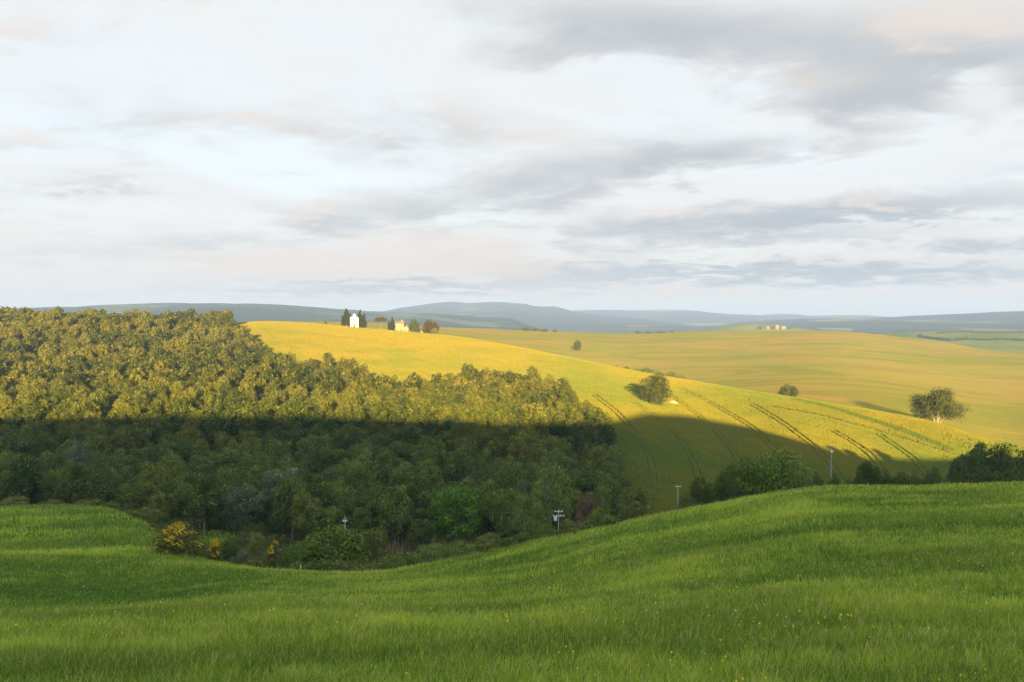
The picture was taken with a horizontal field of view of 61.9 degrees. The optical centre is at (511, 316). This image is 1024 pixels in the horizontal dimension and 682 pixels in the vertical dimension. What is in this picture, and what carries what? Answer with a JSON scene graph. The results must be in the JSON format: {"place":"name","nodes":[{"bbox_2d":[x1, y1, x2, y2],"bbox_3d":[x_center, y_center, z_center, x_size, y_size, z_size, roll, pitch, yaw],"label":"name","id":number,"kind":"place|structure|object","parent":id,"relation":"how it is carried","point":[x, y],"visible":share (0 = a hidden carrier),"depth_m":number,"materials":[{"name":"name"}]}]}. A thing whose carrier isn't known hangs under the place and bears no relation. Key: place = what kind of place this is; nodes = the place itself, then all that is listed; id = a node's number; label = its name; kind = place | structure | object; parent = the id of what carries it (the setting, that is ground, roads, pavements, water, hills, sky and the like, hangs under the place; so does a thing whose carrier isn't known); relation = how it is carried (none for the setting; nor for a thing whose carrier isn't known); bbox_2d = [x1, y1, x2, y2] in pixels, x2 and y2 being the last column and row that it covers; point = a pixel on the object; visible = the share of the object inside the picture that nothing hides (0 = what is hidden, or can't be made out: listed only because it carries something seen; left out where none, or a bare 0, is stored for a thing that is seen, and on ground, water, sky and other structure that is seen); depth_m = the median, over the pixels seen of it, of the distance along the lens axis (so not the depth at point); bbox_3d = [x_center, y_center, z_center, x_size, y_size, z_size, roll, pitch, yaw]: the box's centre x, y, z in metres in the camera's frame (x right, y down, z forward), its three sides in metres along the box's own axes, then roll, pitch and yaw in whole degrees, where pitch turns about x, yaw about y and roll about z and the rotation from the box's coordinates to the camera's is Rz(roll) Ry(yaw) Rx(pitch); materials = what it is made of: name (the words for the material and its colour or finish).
{"place":"outdoors","nodes":[
{"label":"outdoors","id":0,"kind":"place"},
{"bbox_2d":[18,307,397,323],"bbox_3d":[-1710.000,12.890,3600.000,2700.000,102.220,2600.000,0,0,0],"label":"hills","id":1,"kind":"structure","parent":0,"point":[243,314],"depth_m":3224.39,"materials":[{"name":"grey"}]},
{"bbox_2d":[17,303,541,330],"bbox_3d":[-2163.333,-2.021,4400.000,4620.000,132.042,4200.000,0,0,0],"label":"hills","id":2,"kind":"structure","parent":0,"point":[453,321],"depth_m":3709.01,"materials":[{"name":"grey"}]},
{"bbox_2d":[0,326,599,555],"bbox_3d":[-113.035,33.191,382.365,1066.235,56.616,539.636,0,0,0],"label":"valley terrain","id":3,"kind":"structure","parent":0,"point":[216,524],"depth_m":185.52,"materials":[{"name":"green plant"}]},
{"bbox_2d":[2,454,46,504],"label":"forest tree","id":4,"kind":"object","parent":3,"relation":"on","point":[20,472],"visible":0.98,"depth_m":169.56,"materials":[{"name":"green plant"}]},
{"bbox_2d":[33,452,60,473],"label":"forest tree","id":5,"kind":"object","parent":3,"relation":"on","point":[44,463],"visible":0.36,"depth_m":216.41,"materials":[{"name":"green plant"}]},
{"bbox_2d":[33,469,67,504],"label":"forest tree","id":6,"kind":"object","parent":3,"relation":"on","point":[47,487],"visible":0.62,"depth_m":171.78,"materials":[{"name":"green plant"}]},
{"bbox_2d":[53,461,92,504],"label":"forest tree","id":7,"kind":"object","parent":3,"relation":"on","point":[72,473],"visible":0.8,"depth_m":167.73,"materials":[{"name":"green plant"}]},
{"bbox_2d":[63,438,97,468],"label":"silver tree","id":8,"kind":"object","parent":3,"relation":"on","point":[79,454],"visible":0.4,"depth_m":213.00,"materials":[{"name":"green plant"}]},
{"bbox_2d":[69,462,112,504],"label":"forest tree","id":9,"kind":"object","parent":3,"relation":"on","point":[96,483],"visible":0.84,"depth_m":168.22,"materials":[{"name":"green plant"}]},
{"bbox_2d":[102,447,127,472],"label":"forest tree","id":10,"kind":"object","parent":3,"relation":"on","point":[119,457],"visible":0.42,"depth_m":219.74,"materials":[{"name":"green plant"}]},
{"bbox_2d":[111,484,145,510],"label":"forest tree","id":11,"kind":"object","parent":3,"relation":"on","point":[125,495],"visible":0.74,"depth_m":172.26,"materials":[{"name":"green plant"}]},
{"bbox_2d":[129,479,159,510],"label":"forest tree","id":12,"kind":"object","parent":3,"relation":"on","point":[148,489],"visible":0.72,"depth_m":173.25,"materials":[{"name":"green plant"}]},
{"bbox_2d":[138,461,173,504],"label":"forest tree","id":13,"kind":"object","parent":3,"relation":"on","point":[161,482],"visible":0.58,"depth_m":185.85,"materials":[{"name":"green plant"}]},
{"bbox_2d":[147,491,172,520],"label":"forest tree","id":14,"kind":"object","parent":3,"relation":"on","point":[159,499],"visible":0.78,"depth_m":170.03,"materials":[{"name":"green plant"}]},
{"bbox_2d":[159,455,188,484],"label":"forest tree","id":15,"kind":"object","parent":3,"relation":"on","point":[174,464],"visible":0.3,"depth_m":199.01,"materials":[{"name":"green plant"}]},
{"bbox_2d":[168,482,196,530],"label":"forest tree","id":16,"kind":"object","parent":3,"relation":"on","point":[181,500],"visible":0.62,"depth_m":173.23,"materials":[{"name":"green plant"}]},
{"bbox_2d":[174,444,200,464],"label":"forest tree","id":17,"kind":"object","parent":3,"relation":"on","point":[188,452],"visible":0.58,"depth_m":226.75,"materials":[{"name":"green plant"}]},
{"bbox_2d":[188,472,221,535],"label":"forest tree","id":18,"kind":"object","parent":3,"relation":"on","point":[205,498],"visible":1,"depth_m":170.01,"materials":[{"name":"green plant"}]},
{"bbox_2d":[212,452,237,467],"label":"forest tree","id":19,"kind":"object","parent":3,"relation":"on","point":[227,460],"visible":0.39,"depth_m":213.88,"materials":[{"name":"green plant"}]},
{"bbox_2d":[213,466,248,525],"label":"forest tree","id":20,"kind":"object","parent":3,"relation":"on","point":[228,482],"visible":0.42,"depth_m":184.67,"materials":[{"name":"green plant"}]},
{"bbox_2d":[219,484,265,532],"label":"willow tree","id":21,"kind":"object","parent":3,"relation":"on","point":[252,502],"visible":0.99,"depth_m":174.54,"materials":[{"name":"green plant"}]},
{"bbox_2d":[238,451,274,477],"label":"forest tree","id":22,"kind":"object","parent":3,"relation":"on","point":[262,460],"visible":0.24,"depth_m":201.05,"materials":[{"name":"green plant"}]},
{"bbox_2d":[241,464,271,516],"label":"forest tree","id":23,"kind":"object","parent":3,"relation":"on","point":[258,473],"visible":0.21,"depth_m":193.87,"materials":[{"name":"green plant"}]},
{"bbox_2d":[247,530,267,557],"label":"bush","id":24,"kind":"object","parent":3,"relation":"on","point":[255,547],"visible":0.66,"depth_m":127.69,"materials":[{"name":"green plant"}]},
{"bbox_2d":[266,540,282,562],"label":"broom bush","id":25,"kind":"object","parent":3,"relation":"on","point":[273,553],"visible":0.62,"depth_m":119.52,"materials":[{"name":"yellow plant"}]},
{"bbox_2d":[264,438,288,466],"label":"forest tree","id":26,"kind":"object","parent":3,"relation":"on","point":[276,450],"visible":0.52,"depth_m":216.45,"materials":[{"name":"green plant"}]},
{"bbox_2d":[259,466,300,530],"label":"tree","id":27,"kind":"object","parent":3,"relation":"on","point":[269,489],"visible":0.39,"depth_m":182.90,"materials":[{"name":"green plant"}]},
{"bbox_2d":[268,472,309,541],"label":"forest tree","id":28,"kind":"object","parent":3,"relation":"on","point":[285,487],"visible":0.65,"depth_m":172.78,"materials":[{"name":"green plant"}]},
{"bbox_2d":[0,306,578,404],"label":"forest","id":29,"kind":"object","parent":3,"relation":"on","point":[212,338],"visible":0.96,"depth_m":390.06,"materials":[{"name":"green plant"}]},
{"bbox_2d":[281,538,323,566],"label":"bush","id":30,"kind":"object","parent":3,"relation":"on","point":[295,555],"visible":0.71,"depth_m":117.17,"materials":[{"name":"green plant"}]},
{"bbox_2d":[294,438,313,462],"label":"forest tree","id":31,"kind":"object","parent":3,"relation":"on","point":[304,447],"visible":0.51,"depth_m":226.35,"materials":[{"name":"green plant"}]},
{"bbox_2d":[287,489,323,539],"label":"forest tree","id":32,"kind":"object","parent":3,"relation":"on","point":[303,505],"visible":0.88,"depth_m":168.09,"materials":[{"name":"green plant"}]},
{"bbox_2d":[0,375,616,497],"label":"forest","id":33,"kind":"object","parent":3,"relation":"on","point":[37,417],"visible":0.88,"depth_m":270.65,"materials":[{"name":"green plant"}]},
{"bbox_2d":[305,449,332,474],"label":"forest tree","id":34,"kind":"object","parent":3,"relation":"on","point":[316,464],"visible":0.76,"depth_m":216.74,"materials":[{"name":"green plant"}]},
{"bbox_2d":[307,434,334,464],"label":"forest tree","id":35,"kind":"object","parent":3,"relation":"on","point":[319,443],"visible":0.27,"depth_m":224.75,"materials":[{"name":"green plant"}]},
{"bbox_2d":[306,480,336,542],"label":"forest tree","id":36,"kind":"object","parent":3,"relation":"on","point":[324,498],"visible":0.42,"depth_m":173.53,"materials":[{"name":"green plant"}]},
{"bbox_2d":[303,505,347,539],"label":"forest tree","id":37,"kind":"object","parent":3,"relation":"on","point":[333,514],"visible":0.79,"depth_m":167.01,"materials":[{"name":"green plant"}]},
{"bbox_2d":[297,524,372,564],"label":"bush","id":38,"kind":"object","parent":3,"relation":"on","point":[345,551],"visible":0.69,"depth_m":118.84,"materials":[{"name":"green plant"}]},
{"bbox_2d":[325,478,356,499],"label":"forest tree","id":39,"kind":"object","parent":3,"relation":"on","point":[337,486],"visible":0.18,"depth_m":183.93,"materials":[{"name":"green plant"}]},
{"bbox_2d":[327,487,357,526],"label":"forest tree","id":40,"kind":"object","parent":3,"relation":"on","point":[344,504],"visible":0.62,"depth_m":175.91,"materials":[{"name":"green plant"}]},
{"bbox_2d":[331,469,363,496],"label":"forest tree","id":41,"kind":"object","parent":3,"relation":"on","point":[351,480],"visible":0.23,"depth_m":189.04,"materials":[{"name":"green plant"}]},
{"bbox_2d":[80,499,617,571],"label":"undergrowth","id":42,"kind":"object","parent":3,"relation":"on","point":[242,541],"visible":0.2,"depth_m":112.98,"materials":[{"name":"green plant"}]},
{"bbox_2d":[334,460,369,488],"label":"forest tree","id":43,"kind":"object","parent":3,"relation":"on","point":[359,469],"visible":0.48,"depth_m":205.34,"materials":[{"name":"green plant"}]},
{"bbox_2d":[347,507,377,535],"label":"forest tree","id":44,"kind":"object","parent":3,"relation":"on","point":[368,517],"visible":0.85,"depth_m":169.95,"materials":[{"name":"green plant"}]},
{"bbox_2d":[349,453,379,479],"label":"forest tree","id":45,"kind":"object","parent":3,"relation":"on","point":[360,458],"visible":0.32,"depth_m":217.00,"materials":[{"name":"green plant"}]},
{"bbox_2d":[354,527,395,563],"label":"bush","id":46,"kind":"object","parent":3,"relation":"on","point":[377,546],"visible":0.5,"depth_m":123.55,"materials":[{"name":"green plant"}]},
{"bbox_2d":[359,481,390,539],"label":"forest tree","id":47,"kind":"object","parent":3,"relation":"on","point":[375,497],"visible":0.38,"depth_m":174.87,"materials":[{"name":"green plant"}]},
{"bbox_2d":[372,450,396,469],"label":"forest tree","id":48,"kind":"object","parent":3,"relation":"on","point":[384,456],"visible":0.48,"depth_m":220.78,"materials":[{"name":"green plant"}]},
{"bbox_2d":[371,460,401,491],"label":"forest tree","id":49,"kind":"object","parent":3,"relation":"on","point":[385,472],"visible":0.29,"depth_m":199.81,"materials":[{"name":"green plant"}]},
{"bbox_2d":[377,484,413,549],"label":"forest tree","id":50,"kind":"object","parent":3,"relation":"on","point":[384,506],"visible":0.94,"depth_m":167.21,"materials":[{"name":"green plant"}]},
{"bbox_2d":[384,468,411,494],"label":"forest tree","id":51,"kind":"object","parent":3,"relation":"on","point":[399,477],"visible":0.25,"depth_m":197.74,"materials":[{"name":"green plant"}]},
{"bbox_2d":[379,486,417,548],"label":"forest tree","id":52,"kind":"object","parent":3,"relation":"on","point":[413,513],"visible":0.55,"depth_m":168.58,"materials":[{"name":"green plant"}]},
{"bbox_2d":[387,440,409,460],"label":"forest tree","id":53,"kind":"object","parent":3,"relation":"on","point":[397,449],"visible":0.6,"depth_m":229.06,"materials":[{"name":"green plant"}]},
{"bbox_2d":[401,471,435,511],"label":"forest tree","id":54,"kind":"object","parent":3,"relation":"on","point":[415,490],"visible":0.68,"depth_m":182.19,"materials":[{"name":"green plant"}]},
{"bbox_2d":[408,442,435,469],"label":"forest tree","id":55,"kind":"object","parent":3,"relation":"on","point":[422,453],"visible":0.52,"depth_m":223.54,"materials":[{"name":"green plant"}]},
{"bbox_2d":[405,518,439,549],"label":"forest tree","id":56,"kind":"object","parent":3,"relation":"on","point":[416,534],"visible":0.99,"depth_m":164.53,"materials":[{"name":"green plant"}]},
{"bbox_2d":[415,456,443,486],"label":"forest tree","id":57,"kind":"object","parent":3,"relation":"on","point":[434,476],"visible":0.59,"depth_m":201.95,"materials":[{"name":"green plant"}]},
{"bbox_2d":[363,537,508,560],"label":"reeds","id":58,"kind":"object","parent":3,"relation":"on","point":[401,547],"visible":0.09,"depth_m":169.24,"materials":[{"name":"green plant"}]},
{"bbox_2d":[425,483,483,542],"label":"broadleaf tree","id":59,"kind":"object","parent":3,"relation":"on","point":[442,515],"visible":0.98,"depth_m":170.09,"materials":[{"name":"green plant"}]},
{"bbox_2d":[444,446,475,482],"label":"forest tree","id":60,"kind":"object","parent":3,"relation":"on","point":[462,462],"visible":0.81,"depth_m":212.46,"materials":[{"name":"green plant"}]},
{"bbox_2d":[476,468,504,490],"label":"forest tree","id":61,"kind":"object","parent":3,"relation":"on","point":[494,476],"visible":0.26,"depth_m":200.98,"materials":[{"name":"green plant"}]},
{"bbox_2d":[477,488,505,539],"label":"forest tree","id":62,"kind":"object","parent":3,"relation":"on","point":[486,509],"visible":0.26,"depth_m":176.35,"materials":[{"name":"green plant"}]},
{"bbox_2d":[487,488,531,536],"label":"forest tree","id":63,"kind":"object","parent":3,"relation":"on","point":[503,510],"visible":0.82,"depth_m":170.23,"materials":[{"name":"green plant"}]},
{"bbox_2d":[501,461,530,490],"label":"forest tree","id":64,"kind":"object","parent":3,"relation":"on","point":[517,475],"visible":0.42,"depth_m":199.62,"materials":[{"name":"green plant"}]},
{"bbox_2d":[507,493,550,533],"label":"bush","id":65,"kind":"object","parent":3,"relation":"on","point":[539,517],"visible":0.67,"depth_m":159.49,"materials":[{"name":"green plant"}]},
{"bbox_2d":[530,460,557,484],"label":"forest tree","id":66,"kind":"object","parent":3,"relation":"on","point":[545,465],"visible":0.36,"depth_m":207.75,"materials":[{"name":"green plant"}]},
{"bbox_2d":[527,459,575,524],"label":"feathery tree","id":67,"kind":"object","parent":3,"relation":"on","point":[548,497],"visible":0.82,"depth_m":174.73,"materials":[{"name":"green plant"}]},
{"bbox_2d":[556,489,585,523],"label":"forest tree","id":68,"kind":"object","parent":3,"relation":"on","point":[576,499],"visible":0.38,"depth_m":183.28,"materials":[{"name":"green plant"}]},
{"bbox_2d":[574,490,603,524],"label":"bush","id":69,"kind":"object","parent":3,"relation":"on","point":[587,505],"visible":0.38,"depth_m":149.17,"materials":[{"name":"brown plant"}]},
{"bbox_2d":[576,461,602,495],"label":"forest tree","id":70,"kind":"object","parent":3,"relation":"on","point":[592,479],"visible":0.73,"depth_m":198.81,"materials":[{"name":"green plant"}]},
{"bbox_2d":[596,473,625,505],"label":"forest tree","id":71,"kind":"object","parent":3,"relation":"on","point":[611,489],"visible":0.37,"depth_m":190.12,"materials":[{"name":"green plant"}]},
{"bbox_2d":[605,445,627,473],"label":"forest tree","id":72,"kind":"object","parent":3,"relation":"on","point":[615,455],"visible":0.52,"depth_m":231.64,"materials":[{"name":"green plant"}]},
{"bbox_2d":[616,485,653,521],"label":"bush","id":73,"kind":"object","parent":3,"relation":"on","point":[633,497],"visible":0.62,"depth_m":127.20,"materials":[{"name":"green plant"}]},
{"bbox_2d":[674,492,696,509],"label":"bush","id":74,"kind":"object","parent":3,"relation":"on","point":[686,501],"visible":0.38,"depth_m":127.38,"materials":[{"name":"green plant"}]},
{"bbox_2d":[688,476,716,505],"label":"bush","id":75,"kind":"object","parent":3,"relation":"on","point":[705,497],"visible":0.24,"depth_m":138.99,"materials":[{"name":"green plant"}]},
{"bbox_2d":[713,471,737,501],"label":"bush","id":76,"kind":"object","parent":3,"relation":"on","point":[729,492],"visible":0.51,"depth_m":127.34,"materials":[{"name":"green plant"}]},
{"bbox_2d":[710,457,773,501],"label":"bush","id":77,"kind":"object","parent":3,"relation":"on","point":[743,483],"visible":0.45,"depth_m":130.50,"materials":[{"name":"green plant"}]},
{"bbox_2d":[748,450,807,494],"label":"bush","id":78,"kind":"object","parent":3,"relation":"on","point":[781,479],"visible":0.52,"depth_m":130.16,"materials":[{"name":"green plant"}]},
{"bbox_2d":[744,447,818,491],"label":"feathery tree","id":79,"kind":"object","parent":3,"relation":"on","point":[800,463],"visible":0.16,"depth_m":146.25,"materials":[{"name":"green plant"}]},
{"bbox_2d":[851,461,883,485],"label":"bush","id":80,"kind":"object","parent":3,"relation":"on","point":[872,477],"visible":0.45,"depth_m":137.41,"materials":[{"name":"green plant"}]},
{"bbox_2d":[920,467,944,485],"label":"bush","id":81,"kind":"object","parent":3,"relation":"on","point":[933,476],"visible":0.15,"depth_m":139.51,"materials":[{"name":"green plant"}]},
{"bbox_2d":[945,448,985,481],"bbox_3d":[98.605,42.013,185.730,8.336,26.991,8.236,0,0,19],"label":"bush","id":82,"kind":"object","parent":3,"relation":"on","point":[963,467],"visible":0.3,"depth_m":185.34,"materials":[{"name":"green plant"}]},
{"bbox_2d":[962,465,1006,483],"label":"bush","id":83,"kind":"object","parent":3,"relation":"on","point":[994,476],"visible":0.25,"depth_m":131.00,"materials":[{"name":"green plant"}]},
{"bbox_2d":[973,441,1012,477],"bbox_3d":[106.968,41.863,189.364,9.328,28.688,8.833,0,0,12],"label":"bush","id":84,"kind":"object","parent":3,"relation":"on","point":[999,457],"visible":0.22,"depth_m":188.14,"materials":[{"name":"green plant"}]},
{"bbox_2d":[992,464,1023,482],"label":"bush","id":85,"kind":"object","parent":3,"relation":"on","point":[1017,475],"visible":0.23,"depth_m":132.17,"materials":[{"name":"green plant"}]},
{"bbox_2d":[0,480,1023,681],"bbox_3d":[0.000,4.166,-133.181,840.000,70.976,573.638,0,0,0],"label":"meadow","id":86,"kind":"structure","parent":0,"point":[71,558],"depth_m":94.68,"materials":[{"name":"green plant"}]},
{"bbox_2d":[0,495,29,505],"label":"bush","id":87,"kind":"object","parent":86,"relation":"on","point":[7,501],"visible":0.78,"depth_m":152.74,"materials":[{"name":"green plant"}]},
{"bbox_2d":[132,506,164,524],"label":"bush","id":88,"kind":"object","parent":86,"relation":"on","point":[148,514],"visible":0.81,"depth_m":137.21,"materials":[{"name":"green plant"}]},
{"bbox_2d":[149,521,208,558],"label":"broom bush","id":89,"kind":"object","parent":86,"relation":"on","point":[170,543],"visible":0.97,"depth_m":104.99,"materials":[{"name":"yellow plant"}]},
{"bbox_2d":[207,538,223,561],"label":"broom bush","id":90,"kind":"object","parent":86,"relation":"on","point":[214,553],"visible":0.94,"depth_m":112.51,"materials":[{"name":"yellow plant"}]},
{"bbox_2d":[220,536,240,561],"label":"bush","id":91,"kind":"object","parent":86,"relation":"on","point":[229,551],"visible":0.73,"depth_m":121.48,"materials":[{"name":"green plant"}]},
{"bbox_2d":[408,542,452,562],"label":"bush","id":92,"kind":"object","parent":86,"relation":"on","point":[433,547],"visible":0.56,"depth_m":113.51,"materials":[{"name":"green plant"}]},
{"bbox_2d":[0,0,1023,316],"label":"sky","id":93,"kind":"structure","parent":0,"point":[748,157],"materials":[{"name":"white"}]},
{"bbox_2d":[386,302,700,327],"bbox_3d":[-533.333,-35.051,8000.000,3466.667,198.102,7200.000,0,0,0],"label":"mountains","id":94,"kind":"structure","parent":0,"point":[546,316],"depth_m":5851.53,"materials":[{"name":"grey"}]},
{"bbox_2d":[73,321,1023,446],"bbox_3d":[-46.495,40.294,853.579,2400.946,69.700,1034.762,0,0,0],"label":"field","id":95,"kind":"structure","parent":0,"point":[885,373],"depth_m":740.95,"materials":[{"name":"yellow plant"}]},
{"bbox_2d":[907,387,971,422],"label":"many stemmed tree","id":96,"kind":"object","parent":95,"relation":"on","point":[934,403],"visible":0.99,"depth_m":369.02,"materials":[{"name":"green plant"}]},
{"bbox_2d":[540,328,702,333],"bbox_3d":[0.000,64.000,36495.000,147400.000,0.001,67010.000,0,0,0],"label":"horizon terrain","id":97,"kind":"structure","parent":0,"point":[612,330],"depth_m":3795.66,"materials":[{"name":"grey"}]},
{"bbox_2d":[237,321,1023,514],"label":"grain field","id":98,"kind":"structure","parent":0,"point":[727,439],"depth_m":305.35,"materials":[{"name":"plant"}]},
{"bbox_2d":[638,373,672,404],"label":"tree","id":99,"kind":"object","parent":98,"relation":"on","point":[654,389],"visible":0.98,"depth_m":355.08,"materials":[{"name":"green plant"}]},
{"bbox_2d":[626,324,808,333],"bbox_3d":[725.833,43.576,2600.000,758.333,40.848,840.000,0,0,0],"label":"hills","id":100,"kind":"structure","parent":0,"point":[740,327],"depth_m":2493.14,"materials":[{"name":"plant"}]},
{"bbox_2d":[573,310,884,323],"bbox_3d":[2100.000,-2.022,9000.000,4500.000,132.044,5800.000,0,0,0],"label":"mountains","id":101,"kind":"structure","parent":0,"point":[682,316],"depth_m":7791.58,"materials":[{"name":"grey"}]},
{"bbox_2d":[683,311,1023,333],"bbox_3d":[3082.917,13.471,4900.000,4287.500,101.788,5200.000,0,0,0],"label":"hills","id":102,"kind":"structure","parent":0,"point":[1011,321],"depth_m":4041.51,"materials":[{"name":"grey"}]},
{"bbox_2d":[881,331,1023,353],"bbox_3d":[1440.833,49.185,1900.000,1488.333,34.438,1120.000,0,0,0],"label":"hills","id":103,"kind":"structure","parent":0,"point":[1012,346],"depth_m":1687.94,"materials":[{"name":"plant"}]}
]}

